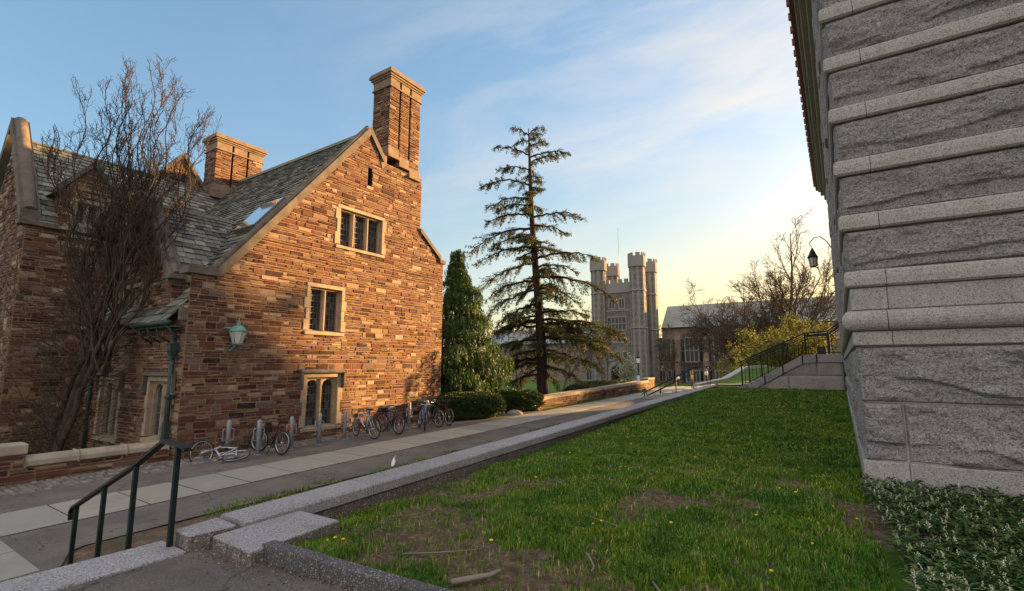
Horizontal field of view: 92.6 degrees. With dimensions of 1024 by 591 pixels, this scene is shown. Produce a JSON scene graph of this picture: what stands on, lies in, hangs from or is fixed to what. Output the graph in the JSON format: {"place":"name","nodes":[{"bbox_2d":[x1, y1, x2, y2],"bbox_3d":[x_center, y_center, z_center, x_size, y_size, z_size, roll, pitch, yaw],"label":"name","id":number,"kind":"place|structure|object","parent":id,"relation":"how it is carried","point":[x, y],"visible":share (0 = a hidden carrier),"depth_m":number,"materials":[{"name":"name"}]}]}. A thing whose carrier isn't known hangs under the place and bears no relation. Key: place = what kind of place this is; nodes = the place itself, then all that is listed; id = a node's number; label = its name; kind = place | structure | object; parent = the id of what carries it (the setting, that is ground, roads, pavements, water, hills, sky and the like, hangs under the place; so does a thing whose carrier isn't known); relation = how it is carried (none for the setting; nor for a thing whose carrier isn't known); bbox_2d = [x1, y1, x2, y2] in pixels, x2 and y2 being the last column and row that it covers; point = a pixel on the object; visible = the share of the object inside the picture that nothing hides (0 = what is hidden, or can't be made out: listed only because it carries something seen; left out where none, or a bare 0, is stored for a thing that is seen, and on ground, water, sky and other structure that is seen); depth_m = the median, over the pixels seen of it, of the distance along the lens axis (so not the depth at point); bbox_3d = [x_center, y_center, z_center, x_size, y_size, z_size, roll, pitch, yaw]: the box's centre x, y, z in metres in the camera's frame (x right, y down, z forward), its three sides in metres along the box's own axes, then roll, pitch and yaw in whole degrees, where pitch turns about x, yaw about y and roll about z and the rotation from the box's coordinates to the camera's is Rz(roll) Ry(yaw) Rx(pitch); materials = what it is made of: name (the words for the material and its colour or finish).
{"place":"outdoors","nodes":[
{"label":"outdoors","id":0,"kind":"place"},
{"bbox_2d":[59,550,348,590],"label":"landing","id":1,"kind":"object","parent":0,"point":[170,574],"visible":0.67,"depth_m":4.16,"materials":[{"name":"stone"}]},
{"bbox_2d":[175,518,235,552],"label":"granite block","id":2,"kind":"structure","parent":1,"relation":"on","point":[195,537],"depth_m":4.88,"materials":[{"name":"grey stone"}]},
{"bbox_2d":[212,511,338,566],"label":"granite block","id":3,"kind":"structure","parent":1,"relation":"on","point":[242,545],"depth_m":4.88,"materials":[{"name":"grey stone"}]},
{"bbox_2d":[262,540,453,590],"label":"dark kerb","id":4,"kind":"structure","parent":1,"relation":"on","point":[330,569],"depth_m":4.05,"materials":[{"name":"stone"}]},
{"bbox_2d":[0,418,451,496],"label":"cobblestones","id":5,"kind":"structure","parent":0,"point":[23,488],"depth_m":12.11,"materials":[{"name":"stone"}]},
{"bbox_2d":[188,440,250,461],"bbox_3d":[-7.733,4.195,13.276,1.455,0.660,1.043,-1,9,6],"label":"bicycle","id":6,"kind":"object","parent":5,"relation":"on","point":[245,444],"visible":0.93,"depth_m":13.18,"materials":[{"name":"white paint"}]},
{"bbox_2d":[222,420,234,454],"bbox_3d":[-8.055,4.074,13.862,0.287,1.065,0.197,3,-9,-23],"label":"bike bollard","id":7,"kind":"object","parent":5,"relation":"on","point":[228,430],"visible":0.78,"depth_m":13.84,"materials":[{"name":"grey metal"}]},
{"bbox_2d":[253,420,264,454],"bbox_3d":[-7.203,4.071,13.897,0.287,1.065,0.197,3,-9,-23],"label":"bike bollard","id":8,"kind":"object","parent":5,"relation":"on","point":[258,436],"visible":0.94,"depth_m":13.86,"materials":[{"name":"grey metal"}]},
{"bbox_2d":[286,416,296,449],"bbox_3d":[-6.611,4.160,14.639,0.287,1.065,0.197,3,-9,-23],"label":"bike bollard","id":9,"kind":"object","parent":5,"relation":"on","point":[291,431],"visible":0.8,"depth_m":14.61,"materials":[{"name":"grey metal"}]},
{"bbox_2d":[315,413,323,444],"bbox_3d":[-6.077,4.255,15.419,0.287,1.065,0.197,3,-9,-23],"label":"bike bollard","id":10,"kind":"object","parent":5,"relation":"on","point":[319,426],"visible":0.98,"depth_m":15.38,"materials":[{"name":"grey metal"}]},
{"bbox_2d":[364,407,371,434],"bbox_3d":[-5.090,4.482,17.271,0.287,1.065,0.197,3,-9,-23],"label":"bike bollard","id":11,"kind":"object","parent":5,"relation":"on","point":[367,413],"visible":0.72,"depth_m":17.25,"materials":[{"name":"grey metal"}]},
{"bbox_2d":[385,404,391,430],"bbox_3d":[-4.592,4.595,18.194,0.287,1.065,0.197,3,-9,-23],"label":"bike bollard","id":12,"kind":"object","parent":5,"relation":"on","point":[388,414],"visible":0.66,"depth_m":18.16,"materials":[{"name":"grey metal"}]},
{"bbox_2d":[406,402,411,427],"bbox_3d":[-4.025,4.709,19.131,0.287,1.065,0.197,3,-9,-23],"label":"bike bollard","id":13,"kind":"object","parent":5,"relation":"on","point":[409,416],"visible":0.94,"depth_m":19.09,"materials":[{"name":"grey metal"}]},
{"bbox_2d":[424,400,429,423],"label":"bike bollard","id":14,"kind":"object","parent":5,"relation":"on","point":[426,411],"visible":0.5,"depth_m":19.93,"materials":[{"name":"grey metal"}]},
{"bbox_2d":[0,386,688,581],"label":"path","id":15,"kind":"structure","parent":0,"point":[13,564],"depth_m":10.94,"materials":[{"name":"grey concrete"}]},
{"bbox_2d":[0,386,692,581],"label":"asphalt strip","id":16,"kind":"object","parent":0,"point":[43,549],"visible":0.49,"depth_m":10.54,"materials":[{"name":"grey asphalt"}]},
{"bbox_2d":[250,418,290,454],"bbox_3d":[-6.903,3.998,13.962,1.631,0.998,0.600,-8,-11,43],"label":"bicycle","id":17,"kind":"object","parent":16,"relation":"on","point":[275,440],"visible":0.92,"depth_m":13.88,"materials":[{"name":"black paint"}]},
{"bbox_2d":[340,410,348,439],"bbox_3d":[-5.579,4.363,16.307,0.287,1.065,0.197,3,-9,-23],"label":"bike bollard","id":18,"kind":"object","parent":16,"relation":"on","point":[344,417],"visible":0.96,"depth_m":16.27,"materials":[{"name":"grey metal"}]},
{"bbox_2d":[351,408,380,438],"bbox_3d":[-4.984,4.319,16.611,1.690,0.997,0.468,-6,-6,38],"label":"bicycle","id":19,"kind":"object","parent":16,"relation":"on","point":[374,428],"visible":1,"depth_m":16.48,"materials":[{"name":"silver metal"}]},
{"bbox_2d":[375,405,404,434],"bbox_3d":[-4.404,4.436,17.566,0.601,0.998,1.620,5,-10,-32],"label":"bicycle","id":20,"kind":"object","parent":16,"relation":"on","point":[383,409],"visible":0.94,"depth_m":17.63,"materials":[{"name":"black paint"}]},
{"bbox_2d":[203,390,646,516],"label":"verge grass","id":21,"kind":"structure","parent":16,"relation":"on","point":[242,502],"depth_m":10.15,"materials":[{"name":"green plant"}]},
{"bbox_2d":[417,401,434,430],"bbox_3d":[-3.418,4.541,18.506,0.580,0.998,1.609,6,-10,-37],"label":"bicycle","id":22,"kind":"object","parent":16,"relation":"on","point":[423,418],"visible":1,"depth_m":18.36,"materials":[{"name":"blue paint"}]},
{"bbox_2d":[419,401,444,426],"bbox_3d":[-3.201,4.653,19.349,0.604,0.998,1.618,4,-9,-26],"label":"bicycle","id":23,"kind":"object","parent":16,"relation":"on","point":[429,412],"visible":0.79,"depth_m":19.23,"materials":[{"name":"black paint"}]},
{"bbox_2d":[433,399,453,424],"bbox_3d":[-2.811,4.720,19.878,0.647,0.997,1.700,12,-13,-38],"label":"bicycle","id":24,"kind":"object","parent":16,"relation":"on","point":[446,410],"visible":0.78,"depth_m":19.73,"materials":[{"name":"black paint"}]},
{"bbox_2d":[506,410,522,414],"bbox_3d":[0.146,5.590,23.081,0.858,0.402,0.717,-5,-10,33],"label":"boulder","id":25,"kind":"object","parent":16,"relation":"on","point":[514,412],"visible":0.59,"depth_m":22.83,"materials":[{"name":"grey stone"}]},
{"bbox_2d":[0,0,834,349],"label":"sky","id":26,"kind":"structure","parent":0,"point":[681,124],"materials":[{"name":"blue"}]},
{"bbox_2d":[441,368,693,417],"bbox_3d":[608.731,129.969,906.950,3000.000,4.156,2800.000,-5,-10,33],"label":"ground","id":27,"kind":"structure","parent":0,"point":[530,384],"depth_m":89.07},
{"bbox_2d":[0,440,168,486],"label":"yard wall","id":28,"kind":"structure","parent":27,"relation":"on","point":[18,465],"depth_m":11.47,"materials":[{"name":"brown stone"}]},
{"bbox_2d":[0,541,185,590],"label":"granite steps","id":29,"kind":"structure","parent":27,"relation":"on","point":[68,576],"depth_m":4.29,"materials":[{"name":"grey stone"}]},
{"bbox_2d":[67,439,191,564],"bbox_3d":[-4.467,2.505,5.553,3.005,1.855,0.076,-5,-10,33],"label":"handrail","id":30,"kind":"object","parent":29,"relation":"on","point":[73,512],"visible":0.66,"depth_m":5.39,"materials":[{"name":"black metal"}]},
{"bbox_2d":[0,52,222,454],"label":"curly tree","id":31,"kind":"object","parent":27,"relation":"on","point":[98,331],"visible":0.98,"depth_m":14.75,"materials":[{"name":"brown plant"}]},
{"bbox_2d":[0,66,445,460],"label":"stone hall","id":32,"kind":"structure","parent":27,"relation":"on","point":[319,273],"depth_m":16.98,"materials":[{"name":"brown stone"}]},
{"bbox_2d":[66,197,104,241],"bbox_3d":[-15.487,-2.715,17.760,0.400,1.450,1.070,-5,-10,33],"label":"window","id":33,"kind":"structure","parent":32,"relation":"in","point":[89,210],"depth_m":17.75,"materials":[{"name":"glass"}]},
{"bbox_2d":[92,372,124,443],"bbox_3d":[-13.152,3.626,16.041,2.310,2.212,0.492,-5,-10,33],"label":"window","id":34,"kind":"structure","parent":32,"relation":"in","point":[111,437],"depth_m":16.17,"materials":[{"name":"stone"}]},
{"bbox_2d":[118,282,143,333],"bbox_3d":[-12.246,0.438,15.952,1.600,1.600,0.380,-5,-10,33],"label":"window","id":35,"kind":"structure","parent":32,"relation":"in","point":[130,297],"depth_m":15.97,"materials":[{"name":"glass"}]},
{"bbox_2d":[139,371,176,441],"bbox_3d":[-10.049,3.204,14.019,2.160,2.022,0.492,-5,-10,33],"label":"window","id":36,"kind":"structure","parent":32,"relation":"in","point":[154,401],"depth_m":14.33,"materials":[{"name":"stone"}]},
{"bbox_2d":[222,318,246,351],"bbox_3d":[-8.159,1.166,14.439,0.633,0.985,0.447,-3,-9,20],"label":"wall lantern","id":37,"kind":"object","parent":32,"relation":"attached to","point":[238,332],"depth_m":14.30,"materials":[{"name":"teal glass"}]},
{"bbox_2d":[297,369,347,432],"bbox_3d":[-6.659,3.606,16.969,0.492,2.072,1.960,-5,-10,33],"label":"window","id":38,"kind":"structure","parent":32,"relation":"in","point":[321,392],"depth_m":17.03,"materials":[{"name":"stone"}]},
{"bbox_2d":[302,282,345,335],"bbox_3d":[-6.722,0.523,17.411,0.380,1.800,1.710,-5,-10,33],"label":"window","id":39,"kind":"structure","parent":32,"relation":"in","point":[325,305],"depth_m":17.44,"materials":[{"name":"stone"}]},
{"bbox_2d":[334,203,386,258],"bbox_3d":[-5.939,-2.445,19.021,0.380,1.670,2.420,-5,-10,33],"label":"window","id":40,"kind":"structure","parent":32,"relation":"in","point":[359,231],"depth_m":19.11,"materials":[{"name":"stone"}]},
{"bbox_2d":[60,449,464,566],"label":"soil bank","id":41,"kind":"structure","parent":27,"relation":"on","point":[117,544],"depth_m":7.42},
{"bbox_2d":[220,385,716,528],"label":"granite curb","id":42,"kind":"structure","parent":27,"relation":"on","point":[340,499],"depth_m":7.50,"materials":[{"name":"grey stone"}]},
{"bbox_2d":[430,391,506,419],"bbox_3d":[-1.907,4.923,21.701,3.446,1.398,2.032,4,-9,-29],"label":"clipped hedge","id":43,"kind":"object","parent":27,"relation":"on","point":[471,405],"visible":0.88,"depth_m":21.03,"materials":[{"name":"green plant"}]},
{"bbox_2d":[440,248,515,415],"bbox_3d":[-2.718,2.242,25.297,5.899,9.357,6.030,-1,-8,4],"label":"weeping cypress","id":44,"kind":"object","parent":27,"relation":"on","point":[461,369],"visible":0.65,"depth_m":24.23,"materials":[{"name":"plant"}]},
{"bbox_2d":[502,329,530,388],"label":"bare tree","id":45,"kind":"object","parent":27,"relation":"on","point":[509,348],"visible":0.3,"depth_m":71.95,"materials":[{"name":"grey plant"}]},
{"bbox_2d":[496,388,544,411],"bbox_3d":[0.288,5.346,24.740,2.671,1.292,2.247,7,-11,-41],"label":"clipped hedge","id":46,"kind":"object","parent":27,"relation":"on","point":[523,400],"visible":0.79,"depth_m":23.98,"materials":[{"name":"green plant"}]},
{"bbox_2d":[461,125,628,394],"bbox_3d":[2.103,-2.037,32.394,11.131,18.732,6.397,0,-8,1],"label":"cedar tree","id":47,"kind":"object","parent":27,"relation":"on","point":[563,329],"visible":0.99,"depth_m":31.20,"materials":[{"name":"green plant"}]},
{"bbox_2d":[558,318,598,389],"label":"bare tree","id":48,"kind":"object","parent":27,"relation":"on","point":[569,368],"visible":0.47,"depth_m":66.37,"materials":[{"name":"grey plant"}]},
{"bbox_2d":[533,378,654,410],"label":"garden wall","id":49,"kind":"structure","parent":27,"relation":"on","point":[552,400],"depth_m":30.14,"materials":[{"name":"brown stone"}]},
{"bbox_2d":[562,379,631,391],"bbox_3d":[6.788,7.001,35.624,1.896,1.776,12.621,-5,-10,33],"label":"long hedge","id":50,"kind":"object","parent":27,"relation":"on","point":[588,384],"visible":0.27,"depth_m":33.33,"materials":[{"name":"green plant"}]},
{"bbox_2d":[586,307,624,379],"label":"bare tree","id":51,"kind":"object","parent":27,"relation":"on","point":[597,357],"visible":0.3,"depth_m":70.54,"materials":[{"name":"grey plant"}]},
{"bbox_2d":[486,328,729,382],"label":"building","id":52,"kind":"structure","parent":27,"relation":"on","point":[692,356],"depth_m":103.61,"materials":[{"name":"grey stone"}]},
{"bbox_2d":[586,369,592,380],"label":"window","id":53,"kind":"structure","parent":52,"relation":"in","point":[588,378],"depth_m":112.19,"materials":[{"name":"grey glass"}]},
{"bbox_2d":[657,338,671,362],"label":"window","id":54,"kind":"structure","parent":52,"relation":"in","point":[659,361],"depth_m":103.30,"materials":[{"name":"grey glass"}]},
{"bbox_2d":[659,370,672,381],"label":"window","id":55,"kind":"structure","parent":52,"relation":"in","point":[661,372],"depth_m":102.80,"materials":[{"name":"grey glass"}]},
{"bbox_2d":[684,337,699,361],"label":"window","id":56,"kind":"structure","parent":52,"relation":"in","point":[692,356],"depth_m":100.25,"materials":[{"name":"grey glass"}]},
{"bbox_2d":[686,370,700,382],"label":"window","id":57,"kind":"structure","parent":52,"relation":"in","point":[697,376],"depth_m":99.38,"materials":[{"name":"grey glass"}]},
{"bbox_2d":[713,336,728,361],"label":"window","id":58,"kind":"structure","parent":52,"relation":"in","point":[713,336],"depth_m":97.40,"materials":[{"name":"grey glass"}]},
{"bbox_2d":[714,370,729,378],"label":"window","id":59,"kind":"structure","parent":52,"relation":"in","point":[717,376],"depth_m":96.94,"materials":[{"name":"grey glass"}]},
{"bbox_2d":[590,239,660,382],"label":"battlemented tower","id":60,"kind":"structure","parent":27,"relation":"on","point":[633,312],"depth_m":102.50,"materials":[{"name":"grey stone"}]},
{"bbox_2d":[608,299,615,309],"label":"window","id":61,"kind":"structure","parent":60,"relation":"in","point":[611,306],"depth_m":103.63,"materials":[{"name":"grey glass"}]},
{"bbox_2d":[606,316,626,330],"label":"window","id":62,"kind":"structure","parent":60,"relation":"in","point":[619,322],"depth_m":102.32,"materials":[{"name":"grey glass"}]},
{"bbox_2d":[610,333,625,341],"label":"window","id":63,"kind":"structure","parent":60,"relation":"in","point":[614,340],"depth_m":102.07,"materials":[{"name":"grey glass"}]},
{"bbox_2d":[618,298,624,308],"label":"window","id":64,"kind":"structure","parent":60,"relation":"in","point":[621,301],"depth_m":102.42,"materials":[{"name":"grey glass"}]},
{"bbox_2d":[622,351,627,358],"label":"window","id":65,"kind":"structure","parent":60,"relation":"in","point":[623,352],"depth_m":100.71,"materials":[{"name":"grey glass"}]},
{"bbox_2d":[611,350,640,379],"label":"flowering tree","id":66,"kind":"object","parent":27,"relation":"on","point":[625,372],"visible":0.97,"depth_m":73.62,"materials":[{"name":"grey plant"}]},
{"bbox_2d":[636,356,639,380],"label":"lamp post","id":67,"kind":"object","parent":27,"relation":"on","point":[638,362],"visible":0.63,"depth_m":59.22,"materials":[{"name":"black metal"}]},
{"bbox_2d":[653,322,681,385],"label":"bare tree","id":68,"kind":"object","parent":27,"relation":"on","point":[664,356],"visible":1,"depth_m":78.90,"materials":[{"name":"brown plant"}]},
{"bbox_2d":[643,384,741,398],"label":"path","id":69,"kind":"structure","parent":27,"relation":"on","point":[656,396],"depth_m":30.48,"materials":[{"name":"concrete"}]},
{"bbox_2d":[642,366,710,398],"bbox_3d":[10.067,5.383,30.097,4.290,2.030,0.052,-5,-10,33],"label":"stair handrail","id":70,"kind":"object","parent":69,"relation":"on","point":[677,381],"visible":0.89,"depth_m":30.02,"materials":[{"name":"black metal"}]},
{"bbox_2d":[646,366,707,394],"bbox_3d":[10.566,5.612,31.645,4.190,2.050,0.052,-5,-10,33],"label":"stair handrail","id":71,"kind":"object","parent":69,"relation":"on","point":[679,379],"visible":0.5,"depth_m":31.54,"materials":[{"name":"black metal"}]},
{"bbox_2d":[693,365,768,386],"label":"pale ramp curb","id":72,"kind":"structure","parent":27,"relation":"on","point":[733,373],"depth_m":37.83,"materials":[{"name":"concrete"}]},
{"bbox_2d":[714,338,762,377],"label":"spring tree","id":73,"kind":"object","parent":27,"relation":"on","point":[723,360],"visible":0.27,"depth_m":53.27,"materials":[{"name":"yellow plant"}]},
{"bbox_2d":[677,278,805,377],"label":"bare tree","id":74,"kind":"object","parent":27,"relation":"on","point":[716,334],"visible":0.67,"depth_m":76.18,"materials":[{"name":"brown plant"}]},
{"bbox_2d":[661,296,840,382],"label":"hall","id":75,"kind":"structure","parent":27,"relation":"on","point":[672,315],"depth_m":103.70,"materials":[{"name":"grey stone"}]},
{"bbox_2d":[671,338,685,362],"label":"window","id":76,"kind":"structure","parent":75,"relation":"in","point":[681,340],"depth_m":104.44,"materials":[{"name":"grey glass"}]},
{"bbox_2d":[673,370,685,381],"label":"window","id":77,"kind":"structure","parent":75,"relation":"in","point":[683,380],"depth_m":103.71,"materials":[{"name":"grey glass"}]},
{"bbox_2d":[699,338,712,361],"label":"window","id":78,"kind":"structure","parent":75,"relation":"in","point":[710,355],"depth_m":101.48,"materials":[{"name":"grey glass"}]},
{"bbox_2d":[701,370,713,381],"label":"window","id":79,"kind":"structure","parent":75,"relation":"in","point":[702,371],"depth_m":101.01,"materials":[{"name":"grey glass"}]},
{"bbox_2d":[819,334,837,353],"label":"window","id":80,"kind":"structure","parent":75,"relation":"in","point":[829,334],"depth_m":89.73,"materials":[{"name":"glass"}]},
{"bbox_2d":[711,207,840,353],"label":"bare tree","id":81,"kind":"object","parent":27,"relation":"on","point":[819,305],"visible":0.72,"depth_m":71.69,"materials":[{"name":"brown plant"}]},
{"bbox_2d":[735,308,838,367],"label":"spring tree","id":82,"kind":"object","parent":27,"relation":"on","point":[770,343],"visible":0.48,"depth_m":42.98,"materials":[{"name":"yellow plant"}]},
{"bbox_2d":[786,0,1023,509],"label":"granite building","id":83,"kind":"structure","parent":27,"relation":"on","point":[913,113],"depth_m":6.37,"materials":[{"name":"grey stone"}]},
{"bbox_2d":[807,236,830,267],"bbox_3d":[21.772,-3.130,34.578,1.641,2.182,0.704,-5,-10,33],"label":"hanging lantern","id":84,"kind":"object","parent":83,"relation":"attached to","point":[812,257],"visible":0.96,"depth_m":34.59,"materials":[{"name":"black metal"}]},
{"bbox_2d":[289,386,1023,590],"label":"lawn","id":85,"kind":"structure","parent":0,"point":[900,583],"depth_m":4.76,"materials":[{"name":"plant"}]},
{"bbox_2d":[403,549,479,554],"bbox_3d":[-0.650,2.378,4.528,0.712,0.033,0.068,1,-8,-5],"label":"stick","id":86,"kind":"object","parent":85,"relation":"on","point":[438,552],"visible":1,"depth_m":4.51,"materials":[{"name":"brown wood"}]},
{"bbox_2d":[451,568,500,586],"bbox_3d":[-0.284,2.284,3.955,0.424,0.080,0.082,2,-8,-17],"label":"stick","id":87,"kind":"object","parent":85,"relation":"on","point":[465,579],"visible":1,"depth_m":3.92,"materials":[{"name":"wood"}]},
{"bbox_2d":[178,453,899,590],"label":"leaf litter","id":88,"kind":"object","parent":85,"relation":"on","point":[290,571],"visible":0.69,"depth_m":4.61,"materials":[{"name":"brown plant"}]},
{"bbox_2d":[586,552,594,571],"bbox_3d":[0.677,2.283,4.193,0.049,0.036,0.375,0,-8,2],"label":"stick","id":89,"kind":"object","parent":85,"relation":"on","point":[587,554],"visible":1,"depth_m":4.20,"materials":[{"name":"brown wood"}]},
{"bbox_2d":[739,354,846,389],"bbox_3d":[15.560,4.435,27.187,5.000,2.232,3.300,-5,-10,33],"label":"entrance stair flank","id":90,"kind":"object","parent":85,"relation":"on","point":[821,371],"visible":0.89,"depth_m":25.41,"materials":[{"name":"stone"}]},
{"bbox_2d":[739,323,840,385],"bbox_3d":[14.798,3.260,26.253,4.906,3.399,0.070,-5,-10,33],"label":"stair railing","id":91,"kind":"object","parent":90,"relation":"on","point":[783,357],"visible":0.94,"depth_m":26.31,"materials":[{"name":"black metal"}]},
{"bbox_2d":[747,326,838,380],"bbox_3d":[16.391,3.622,28.624,4.900,3.445,0.052,-5,-10,33],"label":"stair railing","id":92,"kind":"object","parent":90,"relation":"on","point":[792,345],"visible":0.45,"depth_m":28.68,"materials":[{"name":"black metal"}]},
{"bbox_2d":[817,346,825,353],"bbox_3d":[17.843,3.353,28.173,0.430,0.850,0.400,-5,-10,33],"label":"litter bin","id":93,"kind":"object","parent":90,"relation":"on","point":[821,350],"visible":0.56,"depth_m":28.04,"materials":[{"name":"black metal"}]},
{"bbox_2d":[859,473,1023,590],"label":"ground cover","id":94,"kind":"object","parent":85,"relation":"on","point":[1001,541],"visible":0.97,"depth_m":4.49,"materials":[{"name":"green plant"}]},
{"bbox_2d":[717,384,743,386],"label":"concrete path","id":95,"kind":"structure","parent":0,"point":[738,385],"depth_m":29.02,"materials":[{"name":"grey concrete"}]},
{"bbox_2d":[702,366,778,385],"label":"grass bank","id":96,"kind":"structure","parent":0,"point":[736,379],"depth_m":36.96,"materials":[{"name":"green plant"}]}
]}

